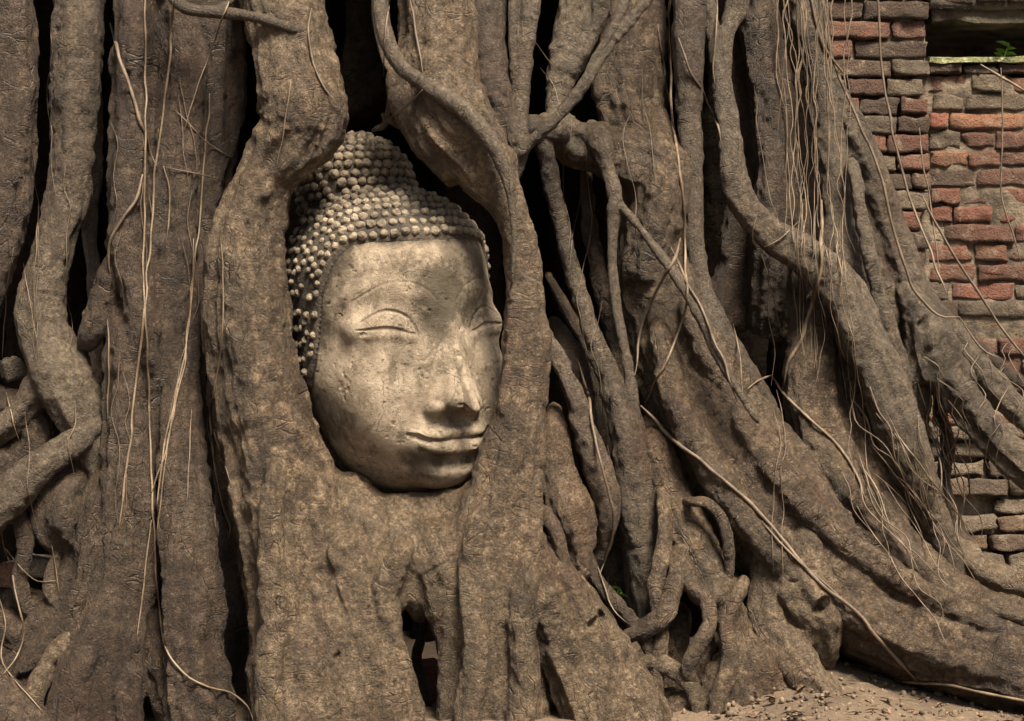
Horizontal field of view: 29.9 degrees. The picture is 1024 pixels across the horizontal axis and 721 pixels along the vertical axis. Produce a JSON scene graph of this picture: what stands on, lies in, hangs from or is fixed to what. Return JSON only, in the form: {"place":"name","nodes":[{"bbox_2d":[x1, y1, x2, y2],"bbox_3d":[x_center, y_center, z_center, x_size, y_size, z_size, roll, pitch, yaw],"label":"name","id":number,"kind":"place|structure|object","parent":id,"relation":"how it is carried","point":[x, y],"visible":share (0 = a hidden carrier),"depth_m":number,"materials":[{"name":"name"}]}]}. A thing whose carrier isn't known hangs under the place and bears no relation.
{"place":"outdoors","nodes":[
{"label":"outdoors","id":0,"kind":"place"},
{"bbox_2d":[0,630,1023,720],"bbox_3d":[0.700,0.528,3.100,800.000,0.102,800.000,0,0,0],"label":"ground","id":1,"kind":"structure","parent":0,"point":[858,676],"depth_m":2.98,"materials":[{"name":"soil"}]},
{"bbox_2d":[418,657,437,702],"bbox_3d":[-0.146,0.547,3.159,0.083,0.104,0.100,0,0,-18],"label":"loose brick","id":2,"kind":"object","parent":1,"relation":"on","point":[430,667],"visible":0.13,"depth_m":3.12,"materials":[{"name":"red brick"}]},
{"bbox_2d":[0,0,1023,720],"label":"banyan tree","id":3,"kind":"object","parent":1,"relation":"on","point":[740,346],"visible":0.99,"depth_m":3.03,"materials":[{"name":"brown plant"}]},
{"bbox_2d":[0,356,26,382],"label":"tree root","id":4,"kind":"object","parent":3,"relation":"attached to","point":[12,368],"visible":0.96,"depth_m":3.13,"materials":[{"name":"brown plant"}]},
{"bbox_2d":[0,555,42,587],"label":"loose brick","id":5,"kind":"object","parent":3,"relation":"on","point":[6,568],"visible":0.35,"depth_m":3.06,"materials":[{"name":"red brick"}]},
{"bbox_2d":[29,553,51,577],"bbox_3d":[-0.760,0.331,3.091,0.058,0.042,0.099,0,0,-9],"label":"loose brick","id":6,"kind":"object","parent":3,"relation":"on","point":[39,563],"visible":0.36,"depth_m":3.04,"materials":[{"name":"brick"}]},
{"bbox_2d":[285,130,502,491],"bbox_3d":[-0.196,-0.084,3.120,0.380,0.592,0.385,0,0,0],"label":"stone head","id":7,"kind":"object","parent":3,"relation":"on","point":[397,325],"visible":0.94,"depth_m":2.99},
{"bbox_2d":[594,586,627,610],"bbox_3d":[0.155,0.388,3.086,0.067,0.050,0.037,0,0,0],"label":"plant","id":8,"kind":"object","parent":3,"relation":"on","point":[620,594],"visible":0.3,"depth_m":3.09,"materials":[{"name":"green plant"}]},
{"bbox_2d":[932,405,955,426],"bbox_3d":[0.926,0.115,3.950,0.109,0.049,0.099,0,0,0],"label":"loose brick","id":9,"kind":"object","parent":3,"relation":"on","point":[951,421],"visible":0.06,"depth_m":3.91,"materials":[{"name":"red brick"}]},
{"bbox_2d":[707,668,1023,720],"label":"leaf litter","id":10,"kind":"object","parent":1,"relation":"on","point":[889,710],"visible":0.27,"depth_m":2.95,"materials":[{"name":"brown plant"}]},
{"bbox_2d":[826,0,1023,422],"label":"brick wall","id":11,"kind":"structure","parent":1,"relation":"on","point":[943,88],"depth_m":5.40,"materials":[{"name":"brick"}]},
{"bbox_2d":[995,41,1015,56],"bbox_3d":[1.385,-0.869,5.389,0.063,0.055,0.034,0,0,0],"label":"plant","id":12,"kind":"object","parent":11,"relation":"on","point":[1001,51],"visible":1,"depth_m":5.39,"materials":[{"name":"green plant"}]},
{"bbox_2d":[928,422,1023,568],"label":"brick footing","id":13,"kind":"object","parent":1,"relation":"on","point":[1001,514],"visible":0.28,"depth_m":4.76,"materials":[{"name":"brick"}]},
{"bbox_2d":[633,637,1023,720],"bbox_3d":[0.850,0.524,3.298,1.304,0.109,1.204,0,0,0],"label":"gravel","id":14,"kind":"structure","parent":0,"point":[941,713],"depth_m":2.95,"materials":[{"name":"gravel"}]}
]}

